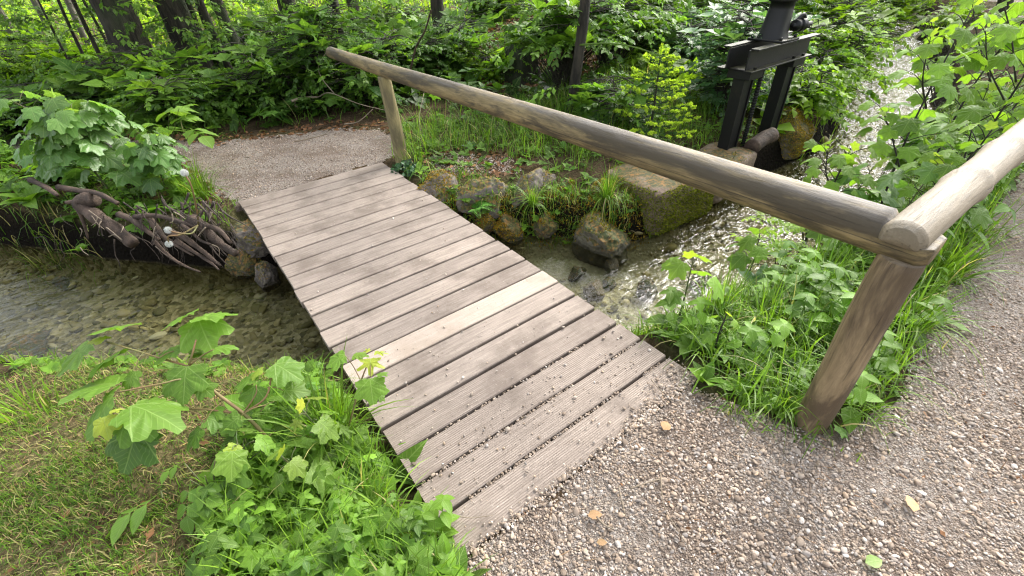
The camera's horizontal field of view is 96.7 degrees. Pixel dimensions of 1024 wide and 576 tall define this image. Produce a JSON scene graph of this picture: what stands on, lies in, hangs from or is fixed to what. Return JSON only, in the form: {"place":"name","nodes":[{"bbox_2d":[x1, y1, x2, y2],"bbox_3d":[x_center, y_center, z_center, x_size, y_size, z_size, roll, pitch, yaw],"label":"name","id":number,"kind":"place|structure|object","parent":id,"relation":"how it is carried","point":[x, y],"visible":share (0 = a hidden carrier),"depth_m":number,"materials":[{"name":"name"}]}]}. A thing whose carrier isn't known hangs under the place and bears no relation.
{"place":"outdoors","nodes":[
{"label":"outdoors","id":0,"kind":"place"},
{"bbox_2d":[2,127,393,211],"bbox_3d":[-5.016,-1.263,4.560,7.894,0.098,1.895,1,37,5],"label":"gravel path","id":1,"kind":"structure","parent":0,"point":[237,207],"depth_m":4.30,"materials":[{"name":"gravel"}]},
{"bbox_2d":[141,104,219,148],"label":"elder seedling","id":2,"kind":"object","parent":1,"relation":"on","point":[190,135],"visible":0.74,"depth_m":3.96,"materials":[{"name":"green plant"}]},
{"bbox_2d":[0,0,1023,575],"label":"ground","id":3,"kind":"structure","parent":0,"point":[148,266],"depth_m":3.55,"materials":[{"name":"soil"}]},
{"bbox_2d":[0,362,71,425],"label":"long grass tuft","id":4,"kind":"object","parent":3,"relation":"on","point":[3,418],"visible":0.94,"depth_m":1.94,"materials":[{"name":"plant"}]},
{"bbox_2d":[0,79,103,149],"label":"leafy bush","id":5,"kind":"object","parent":3,"relation":"on","point":[11,116],"visible":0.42,"depth_m":5.02,"materials":[{"name":"green plant"}]},
{"bbox_2d":[12,137,92,193],"bbox_3d":[-3.633,-1.000,3.691,0.500,0.520,0.471,-26,43,-28],"label":"sycamore sapling","id":6,"kind":"object","parent":3,"relation":"on","point":[26,161],"visible":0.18,"depth_m":3.54,"materials":[{"name":"green plant"}]},
{"bbox_2d":[0,31,117,83],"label":"leafy bush","id":7,"kind":"object","parent":3,"relation":"on","point":[22,63],"visible":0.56,"depth_m":7.56,"materials":[{"name":"green plant"}]},
{"bbox_2d":[0,184,121,285],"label":"hanging grass","id":8,"kind":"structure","parent":3,"relation":"on","point":[14,240],"depth_m":3.68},
{"bbox_2d":[0,86,145,200],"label":"sycamore sapling","id":9,"kind":"object","parent":3,"relation":"on","point":[70,125],"visible":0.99,"depth_m":3.22,"materials":[{"name":"green plant"}]},
{"bbox_2d":[0,0,197,84],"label":"beech tree","id":10,"kind":"object","parent":3,"relation":"on","point":[85,26],"visible":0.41,"depth_m":6.18,"materials":[{"name":"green plant"}]},
{"bbox_2d":[0,79,222,235],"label":"ground cover","id":11,"kind":"object","parent":3,"relation":"on","point":[107,209],"visible":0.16,"depth_m":3.66,"materials":[{"name":"green plant"}]},
{"bbox_2d":[0,178,55,208],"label":"sapling","id":12,"kind":"object","parent":11,"relation":"on","point":[27,192],"visible":0.91,"depth_m":3.53,"materials":[{"name":"green plant"}]},
{"bbox_2d":[2,354,230,376],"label":"ground cover","id":13,"kind":"object","parent":3,"relation":"on","point":[54,366],"visible":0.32,"depth_m":2.23,"materials":[{"name":"green plant"}]},
{"bbox_2d":[0,0,236,81],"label":"spruce tree","id":14,"kind":"object","parent":3,"relation":"on","point":[113,25],"visible":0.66,"depth_m":5.91,"materials":[{"name":"green plant"}]},
{"bbox_2d":[0,112,239,227],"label":"bank grass","id":15,"kind":"structure","parent":3,"relation":"on","point":[142,195],"depth_m":3.68,"materials":[{"name":"plant"}]},
{"bbox_2d":[34,39,217,120],"bbox_3d":[-4.608,-2.583,5.689,1.669,0.855,1.816,6,38,11],"label":"leafy bush","id":16,"kind":"object","parent":3,"relation":"on","point":[95,70],"visible":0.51,"depth_m":5.24,"materials":[{"name":"green plant"}]},
{"bbox_2d":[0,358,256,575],"bbox_3d":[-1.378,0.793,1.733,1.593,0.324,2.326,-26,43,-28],"label":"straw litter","id":17,"kind":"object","parent":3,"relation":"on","point":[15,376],"visible":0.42,"depth_m":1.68,"materials":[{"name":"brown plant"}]},
{"bbox_2d":[105,490,169,545],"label":"elder seedling","id":18,"kind":"object","parent":3,"relation":"on","point":[135,519],"visible":0.99,"depth_m":1.45,"materials":[{"name":"green plant"}]},
{"bbox_2d":[27,177,255,272],"bbox_3d":[-2.710,-0.407,3.202,2.097,0.690,0.327,4,37,9],"label":"root tangle","id":19,"kind":"object","parent":3,"relation":"hanging from","point":[84,203],"visible":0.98,"depth_m":3.07,"materials":[{"name":"brown plant"}]},
{"bbox_2d":[115,127,189,195],"bbox_3d":[-2.759,-0.964,3.560,0.473,0.556,0.506,-26,43,-28],"label":"sycamore sapling","id":20,"kind":"object","parent":3,"relation":"on","point":[145,159],"visible":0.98,"depth_m":3.41,"materials":[{"name":"green plant"}]},
{"bbox_2d":[62,0,279,82],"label":"spruce tree","id":21,"kind":"object","parent":3,"relation":"on","point":[170,9],"visible":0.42,"depth_m":6.39,"materials":[{"name":"green plant"}]},
{"bbox_2d":[102,64,246,133],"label":"leafy bush","id":22,"kind":"object","parent":3,"relation":"on","point":[171,90],"visible":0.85,"depth_m":4.88,"materials":[{"name":"green plant"}]},
{"bbox_2d":[57,308,310,474],"bbox_3d":[-1.177,0.400,1.672,0.822,0.504,0.504,-10,38,-10],"label":"sycamore sapling","id":23,"kind":"object","parent":3,"relation":"on","point":[135,438],"visible":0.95,"depth_m":1.61,"materials":[{"name":"green plant"}]},
{"bbox_2d":[142,149,236,214],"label":"long grass tuft","id":24,"kind":"object","parent":3,"relation":"on","point":[202,183],"visible":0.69,"depth_m":3.61,"materials":[{"name":"plant"}]},
{"bbox_2d":[157,443,238,533],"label":"elder seedling","id":25,"kind":"object","parent":3,"relation":"on","point":[187,523],"visible":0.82,"depth_m":1.48,"materials":[{"name":"green plant"}]},
{"bbox_2d":[0,355,410,575],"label":"cropped grass","id":26,"kind":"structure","parent":3,"relation":"on","point":[69,498],"depth_m":1.61,"materials":[{"name":"plant"}]},
{"bbox_2d":[84,0,329,76],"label":"beech tree","id":27,"kind":"object","parent":3,"relation":"on","point":[221,11],"visible":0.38,"depth_m":6.42,"materials":[{"name":"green plant"}]},
{"bbox_2d":[99,0,314,74],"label":"beech tree","id":28,"kind":"object","parent":3,"relation":"on","point":[204,12],"visible":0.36,"depth_m":6.53,"materials":[{"name":"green plant"}]},
{"bbox_2d":[191,67,289,124],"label":"leafy bush","id":29,"kind":"object","parent":3,"relation":"on","point":[234,86],"visible":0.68,"depth_m":5.20,"materials":[{"name":"green plant"}]},
{"bbox_2d":[231,219,269,257],"bbox_3d":[-1.910,-0.357,3.421,0.293,0.348,0.393,-26,43,-28],"label":"abutment stone","id":30,"kind":"object","parent":3,"relation":"on","point":[250,241],"visible":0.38,"depth_m":3.29,"materials":[{"name":"stone"}]},
{"bbox_2d":[209,427,292,498],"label":"sycamore seedling","id":31,"kind":"object","parent":3,"relation":"on","point":[230,464],"visible":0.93,"depth_m":1.52,"materials":[{"name":"green plant"}]},
{"bbox_2d":[0,0,509,75],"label":"undergrowth","id":32,"kind":"object","parent":3,"relation":"on","point":[55,26],"visible":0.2,"depth_m":11.34,"materials":[{"name":"green plant"}]},
{"bbox_2d":[103,119,422,204],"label":"leaf litter","id":33,"kind":"object","parent":3,"relation":"on","point":[293,133],"visible":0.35,"depth_m":4.92,"materials":[{"name":"plant"}]},
{"bbox_2d":[0,0,525,85],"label":"meadow grass","id":34,"kind":"structure","parent":3,"relation":"on","point":[153,45],"depth_m":14.04,"materials":[{"name":"green plant"}]},
{"bbox_2d":[186,11,353,126],"bbox_3d":[-2.874,-2.639,5.498,1.766,1.109,2.002,-26,43,-28],"label":"leafy bush","id":35,"kind":"object","parent":3,"relation":"on","point":[261,53],"visible":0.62,"depth_m":5.18,"materials":[{"name":"green plant"}]},
{"bbox_2d":[263,437,335,495],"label":"sycamore seedling","id":36,"kind":"object","parent":3,"relation":"on","point":[295,466],"visible":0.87,"depth_m":1.51,"materials":[{"name":"green plant"}]},
{"bbox_2d":[244,2,383,112],"bbox_3d":[-2.346,-2.765,5.523,1.699,1.222,1.374,-7,37,-6],"label":"leafy bush","id":37,"kind":"object","parent":3,"relation":"on","point":[306,19],"visible":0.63,"depth_m":5.26,"materials":[{"name":"green plant"}]},
{"bbox_2d":[289,396,355,453],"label":"sycamore seedling","id":38,"kind":"object","parent":3,"relation":"on","point":[323,426],"visible":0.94,"depth_m":1.57,"materials":[{"name":"green plant"}]},
{"bbox_2d":[246,337,412,488],"bbox_3d":[-0.709,0.577,1.775,0.629,0.753,0.556,24,44,31],"label":"long grass tuft","id":39,"kind":"object","parent":3,"relation":"on","point":[304,423],"visible":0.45,"depth_m":1.73,"materials":[{"name":"plant"}]},
{"bbox_2d":[175,349,498,575],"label":"lush grass","id":40,"kind":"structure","parent":3,"relation":"on","point":[226,570],"depth_m":1.46,"materials":[{"name":"plant"}]},
{"bbox_2d":[185,359,491,575],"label":"ground cover","id":41,"kind":"object","parent":3,"relation":"on","point":[245,557],"visible":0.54,"depth_m":1.43,"materials":[{"name":"green plant"}]},
{"bbox_2d":[285,24,424,111],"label":"leafy bush","id":42,"kind":"object","parent":3,"relation":"on","point":[360,82],"visible":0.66,"depth_m":5.27,"materials":[{"name":"green plant"}]},
{"bbox_2d":[326,348,389,425],"bbox_3d":[-0.573,0.409,1.775,0.249,0.340,0.282,-10,37,-10],"label":"sycamore sapling","id":43,"kind":"object","parent":3,"relation":"on","point":[374,390],"visible":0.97,"depth_m":1.69,"materials":[{"name":"green plant"}]},
{"bbox_2d":[335,0,451,42],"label":"leafy bush","id":44,"kind":"object","parent":3,"relation":"on","point":[382,14],"visible":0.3,"depth_m":8.15,"materials":[{"name":"green plant"}]},
{"bbox_2d":[370,439,427,484],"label":"dock plant","id":45,"kind":"object","parent":3,"relation":"on","point":[412,453],"visible":0.37,"depth_m":1.71,"materials":[{"name":"green plant"}]},
{"bbox_2d":[0,0,800,163],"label":"undergrowth","id":46,"kind":"object","parent":3,"relation":"on","point":[469,78],"visible":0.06,"depth_m":5.45,"materials":[{"name":"green plant"}]},
{"bbox_2d":[351,17,461,84],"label":"leafy bush","id":47,"kind":"object","parent":3,"relation":"on","point":[423,45],"visible":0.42,"depth_m":5.95,"materials":[{"name":"green plant"}]},
{"bbox_2d":[417,169,457,204],"bbox_3d":[-0.601,-0.772,3.801,0.389,0.466,0.526,7,38,12],"label":"boulder","id":48,"kind":"object","parent":3,"relation":"on","point":[436,181],"visible":0.38,"depth_m":3.66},
{"bbox_2d":[414,494,463,575],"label":"balsam plant","id":49,"kind":"object","parent":3,"relation":"on","point":[441,502],"visible":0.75,"depth_m":1.42,"materials":[{"name":"green plant"}]},
{"bbox_2d":[413,6,506,76],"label":"leafy bush","id":50,"kind":"object","parent":3,"relation":"on","point":[449,25],"visible":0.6,"depth_m":6.29,"materials":[{"name":"green plant"}]},
{"bbox_2d":[0,0,929,370],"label":"stream bed","id":51,"kind":"object","parent":3,"relation":"in","point":[626,280],"visible":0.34,"depth_m":3.38,"materials":[{"name":"stone"}]},
{"bbox_2d":[0,330,50,359],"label":"bed rock","id":52,"kind":"object","parent":51,"relation":"on","point":[36,343],"visible":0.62,"depth_m":2.92,"materials":[{"name":"stone"}]},
{"bbox_2d":[571,211,630,268],"bbox_3d":[0.733,-0.394,3.568,0.480,0.442,0.453,-26,43,-28],"label":"boulder","id":53,"kind":"object","parent":51,"relation":"on","point":[598,241],"visible":0.82,"depth_m":3.43,"materials":[{"name":"stone"}]},
{"bbox_2d":[239,162,695,555],"bbox_3d":[-0.666,-0.074,2.829,1.211,0.192,3.296,-26,43,-28],"label":"footbridge","id":54,"kind":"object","parent":3,"relation":"on","point":[351,267],"visible":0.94,"depth_m":2.22,"materials":[{"name":"wood"}]},
{"bbox_2d":[421,343,659,499],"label":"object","id":55,"kind":"object","parent":54,"relation":"on","point":[548,441],"visible":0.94,"depth_m":1.79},
{"bbox_2d":[411,330,696,558],"bbox_3d":[0.217,0.522,1.816,1.221,0.017,0.422,-26,43,-28],"label":"deck grit","id":56,"kind":"object","parent":54,"relation":"on","point":[635,424],"visible":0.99,"depth_m":1.75,"materials":[{"name":"gravel"}]},
{"bbox_2d":[456,174,508,218],"bbox_3d":[-0.205,-0.700,3.785,0.517,0.472,0.368,1,37,5],"label":"boulder","id":57,"kind":"object","parent":3,"relation":"on","point":[491,183],"visible":0.61,"depth_m":3.64,"materials":[{"name":"stone"}]},
{"bbox_2d":[451,47,522,82],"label":"leafy bush","id":58,"kind":"object","parent":3,"relation":"on","point":[483,61],"visible":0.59,"depth_m":6.21,"materials":[{"name":"green plant"}]},
{"bbox_2d":[446,0,535,27],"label":"leafy bush","id":59,"kind":"object","parent":3,"relation":"on","point":[480,11],"visible":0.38,"depth_m":8.12,"materials":[{"name":"green plant"}]},
{"bbox_2d":[500,20,543,86],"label":"shrub","id":60,"kind":"object","parent":3,"relation":"on","point":[518,64],"visible":0.26,"depth_m":6.08,"materials":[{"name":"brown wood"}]},
{"bbox_2d":[511,167,556,206],"bbox_3d":[0.194,-0.785,3.757,0.523,0.425,0.318,-32,46,-33],"label":"boulder","id":61,"kind":"object","parent":3,"relation":"on","point":[541,175],"visible":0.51,"depth_m":3.61,"materials":[{"name":"stone"}]},
{"bbox_2d":[435,181,653,250],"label":"bank grass","id":62,"kind":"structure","parent":3,"relation":"on","point":[564,196],"depth_m":3.60,"materials":[{"name":"plant"}]},
{"bbox_2d":[417,0,692,113],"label":"beech tree","id":63,"kind":"object","parent":3,"relation":"on","point":[580,43],"visible":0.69,"depth_m":4.28,"materials":[{"name":"green plant"}]},
{"bbox_2d":[476,0,660,97],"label":"leafy bush","id":64,"kind":"object","parent":3,"relation":"on","point":[556,35],"visible":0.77,"depth_m":4.71,"materials":[{"name":"green plant"}]},
{"bbox_2d":[377,50,760,201],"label":"bank grass","id":65,"kind":"structure","parent":3,"relation":"on","point":[506,128],"depth_m":4.41,"materials":[{"name":"plant"}]},
{"bbox_2d":[402,72,757,199],"bbox_3d":[0.478,-1.693,4.603,3.396,0.506,2.991,-26,43,-28],"label":"ground cover","id":66,"kind":"object","parent":3,"relation":"on","point":[481,144],"visible":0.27,"depth_m":4.21,"materials":[{"name":"green plant"}]},
{"bbox_2d":[532,0,692,78],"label":"leafy bush","id":67,"kind":"object","parent":3,"relation":"on","point":[649,21],"visible":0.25,"depth_m":5.41,"materials":[{"name":"green plant"}]},
{"bbox_2d":[559,67,684,138],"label":"leafy bush","id":68,"kind":"object","parent":3,"relation":"on","point":[600,94],"visible":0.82,"depth_m":4.23,"materials":[{"name":"green plant"}]},
{"bbox_2d":[613,43,700,139],"bbox_3d":[1.226,-1.675,4.000,0.845,0.868,0.823,-5,37,-3],"label":"young spruce","id":69,"kind":"object","parent":3,"relation":"on","point":[655,65],"visible":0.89,"depth_m":3.92,"materials":[{"name":"plant"}]},
{"bbox_2d":[326,47,1023,433],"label":"log railing","id":70,"kind":"object","parent":3,"relation":"on","point":[906,245],"visible":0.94,"depth_m":1.53,"materials":[{"name":"wood"}]},
{"bbox_2d":[661,250,723,315],"bbox_3d":[0.861,-0.004,2.218,0.283,0.428,0.329,2,37,6],"label":"sycamore sapling","id":71,"kind":"object","parent":3,"relation":"on","point":[675,267],"visible":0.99,"depth_m":2.11,"materials":[{"name":"green plant"}]},
{"bbox_2d":[645,8,742,79],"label":"bramble bush","id":72,"kind":"object","parent":3,"relation":"on","point":[675,40],"visible":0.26,"depth_m":5.66,"materials":[{"name":"green plant"}]},
{"bbox_2d":[666,246,769,316],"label":"long grass tuft","id":73,"kind":"object","parent":3,"relation":"on","point":[717,302],"visible":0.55,"depth_m":2.32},
{"bbox_2d":[698,142,756,203],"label":"stone slab","id":74,"kind":"structure","parent":3,"relation":"on","point":[744,156],"depth_m":4.01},
{"bbox_2d":[673,0,821,126],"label":"bramble bush","id":75,"kind":"object","parent":3,"relation":"on","point":[730,32],"visible":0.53,"depth_m":4.51,"materials":[{"name":"green plant"}]},
{"bbox_2d":[724,226,782,286],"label":"sycamore sapling","id":76,"kind":"object","parent":3,"relation":"on","point":[747,242],"visible":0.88,"depth_m":2.63,"materials":[{"name":"green plant"}]},
{"bbox_2d":[730,212,816,266],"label":"wild rose","id":77,"kind":"object","parent":3,"relation":"on","point":[777,243],"visible":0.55,"depth_m":3.08,"materials":[{"name":"green plant"}]},
{"bbox_2d":[710,259,838,364],"bbox_3d":[1.250,0.225,2.272,0.618,0.688,0.722,16,41,24],"label":"long grass tuft","id":78,"kind":"object","parent":3,"relation":"on","point":[759,322],"visible":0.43,"depth_m":2.21,"materials":[{"name":"plant"}]},
{"bbox_2d":[726,348,854,451],"bbox_3d":[1.093,0.511,1.849,0.516,0.528,0.478,-26,43,-28],"label":"long grass tuft","id":79,"kind":"object","parent":3,"relation":"on","point":[789,397],"visible":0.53,"depth_m":1.80,"materials":[{"name":"plant"}]},
{"bbox_2d":[600,0,987,163],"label":"bank undergrowth","id":80,"kind":"object","parent":3,"relation":"on","point":[788,125],"visible":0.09,"depth_m":5.30,"materials":[{"name":"green plant"}]},
{"bbox_2d":[767,240,864,296],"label":"nettle plant","id":81,"kind":"object","parent":3,"relation":"on","point":[813,253],"visible":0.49,"depth_m":2.44,"materials":[{"name":"green plant"}]},
{"bbox_2d":[774,263,860,345],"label":"nettle plant","id":82,"kind":"object","parent":3,"relation":"on","point":[808,301],"visible":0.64,"depth_m":2.13,"materials":[{"name":"green plant"}]},
{"bbox_2d":[752,50,883,131],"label":"leafy bush","id":83,"kind":"object","parent":3,"relation":"on","point":[832,97],"visible":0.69,"depth_m":4.52,"materials":[{"name":"green plant"}]},
{"bbox_2d":[621,72,1023,458],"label":"bank grass","id":84,"kind":"structure","parent":3,"relation":"on","point":[821,351],"depth_m":2.08,"materials":[{"name":"plant"}]},
{"bbox_2d":[643,71,1023,440],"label":"ground cover","id":85,"kind":"object","parent":3,"relation":"on","point":[752,338],"visible":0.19,"depth_m":2.03,"materials":[{"name":"green plant"}]},
{"bbox_2d":[795,138,877,260],"bbox_3d":[2.012,-0.544,2.970,0.524,0.904,0.521,-26,43,-28],"label":"sycamore sapling","id":86,"kind":"object","parent":3,"relation":"on","point":[844,162],"visible":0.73,"depth_m":2.77,"materials":[{"name":"green plant"}]},
{"bbox_2d":[767,29,916,108],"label":"leafy bush","id":87,"kind":"object","parent":3,"relation":"on","point":[882,51],"visible":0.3,"depth_m":5.19,"materials":[{"name":"green plant"}]},
{"bbox_2d":[793,0,906,53],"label":"leafy bush","id":88,"kind":"object","parent":3,"relation":"on","point":[836,8],"visible":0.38,"depth_m":6.27,"materials":[{"name":"green plant"}]},
{"bbox_2d":[791,7,936,80],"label":"leafy bush","id":89,"kind":"object","parent":3,"relation":"on","point":[870,34],"visible":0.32,"depth_m":5.37,"materials":[{"name":"green plant"}]},
{"bbox_2d":[831,154,904,208],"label":"sycamore sapling","id":90,"kind":"object","parent":3,"relation":"on","point":[887,197],"visible":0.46,"depth_m":2.85,"materials":[{"name":"green plant"}]},
{"bbox_2d":[869,0,937,37],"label":"leafy bush","id":91,"kind":"object","parent":3,"relation":"on","point":[905,3],"visible":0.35,"depth_m":10.25,"materials":[{"name":"green plant"}]},
{"bbox_2d":[874,152,944,207],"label":"sycamore sapling","id":92,"kind":"object","parent":3,"relation":"on","point":[924,171],"visible":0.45,"depth_m":2.54,"materials":[{"name":"green plant"}]},
{"bbox_2d":[860,102,970,178],"bbox_3d":[3.585,-1.276,3.977,0.578,0.523,0.828,-1,37,2],"label":"sapling","id":93,"kind":"object","parent":3,"relation":"on","point":[933,128],"visible":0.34,"depth_m":3.90,"materials":[{"name":"green plant"}]},
{"bbox_2d":[855,0,990,203],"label":"sycamore sapling","id":94,"kind":"object","parent":3,"relation":"on","point":[940,82],"visible":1,"depth_m":2.75,"materials":[{"name":"green plant"}]},
{"bbox_2d":[852,264,1006,389],"bbox_3d":[1.839,0.148,2.179,0.619,0.682,0.732,13,40,20],"label":"long grass tuft","id":95,"kind":"object","parent":3,"relation":"on","point":[925,323],"visible":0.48,"depth_m":2.05,"materials":[{"name":"plant"}]},
{"bbox_2d":[905,0,1003,108],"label":"sycamore sapling","id":96,"kind":"object","parent":3,"relation":"on","point":[915,99],"visible":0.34,"depth_m":4.01,"materials":[{"name":"green plant"}]},
{"bbox_2d":[896,120,1022,229],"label":"sycamore sapling","id":97,"kind":"object","parent":3,"relation":"on","point":[953,161],"visible":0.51,"depth_m":2.42,"materials":[{"name":"green plant"}]},
{"bbox_2d":[920,214,1022,302],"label":"long grass tuft","id":98,"kind":"object","parent":3,"relation":"on","point":[960,269],"visible":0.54,"depth_m":2.36,"materials":[{"name":"plant"}]},
{"bbox_2d":[921,0,1023,161],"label":"sycamore sapling","id":99,"kind":"object","parent":3,"relation":"on","point":[1006,40],"visible":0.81,"depth_m":2.76,"materials":[{"name":"green plant"}]},
{"bbox_2d":[931,0,1023,152],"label":"sycamore sapling","id":100,"kind":"object","parent":3,"relation":"on","point":[966,79],"visible":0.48,"depth_m":3.30,"materials":[{"name":"green plant"}]},
{"bbox_3d":[2.161,-1.310,4.531,1.249,0.367,0.429,-26,43,-28],"label":"footing block","id":101,"kind":"object","parent":3,"relation":"on","visible":0},
{"bbox_2d":[717,0,820,149],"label":"sluice gate","id":102,"kind":"structure","parent":101,"relation":"on","point":[780,48],"depth_m":3.81,"materials":[{"name":"black metal"}]},
{"bbox_2d":[467,0,1023,575],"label":"gravel path","id":103,"kind":"structure","parent":0,"point":[641,540],"depth_m":1.57,"materials":[{"name":"gravel"}]},
{"bbox_2d":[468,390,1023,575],"bbox_3d":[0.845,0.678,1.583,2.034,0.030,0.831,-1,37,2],"label":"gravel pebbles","id":104,"kind":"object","parent":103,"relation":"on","point":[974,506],"visible":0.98,"depth_m":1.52,"materials":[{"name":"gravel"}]},
{"bbox_2d":[666,2,931,261],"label":"stream water","id":105,"kind":"structure","parent":0,"point":[884,60],"depth_m":6.77,"materials":[{"name":"white liquid"}]},
{"bbox_2d":[604,163,713,236],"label":"stone slab","id":106,"kind":"structure","parent":105,"relation":"on","point":[667,204],"depth_m":3.53,"materials":[{"name":"stone"}]},
{"bbox_2d":[778,106,817,159],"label":"rock","id":107,"kind":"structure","parent":105,"relation":"on","point":[792,144],"depth_m":4.51,"materials":[{"name":"stone"}]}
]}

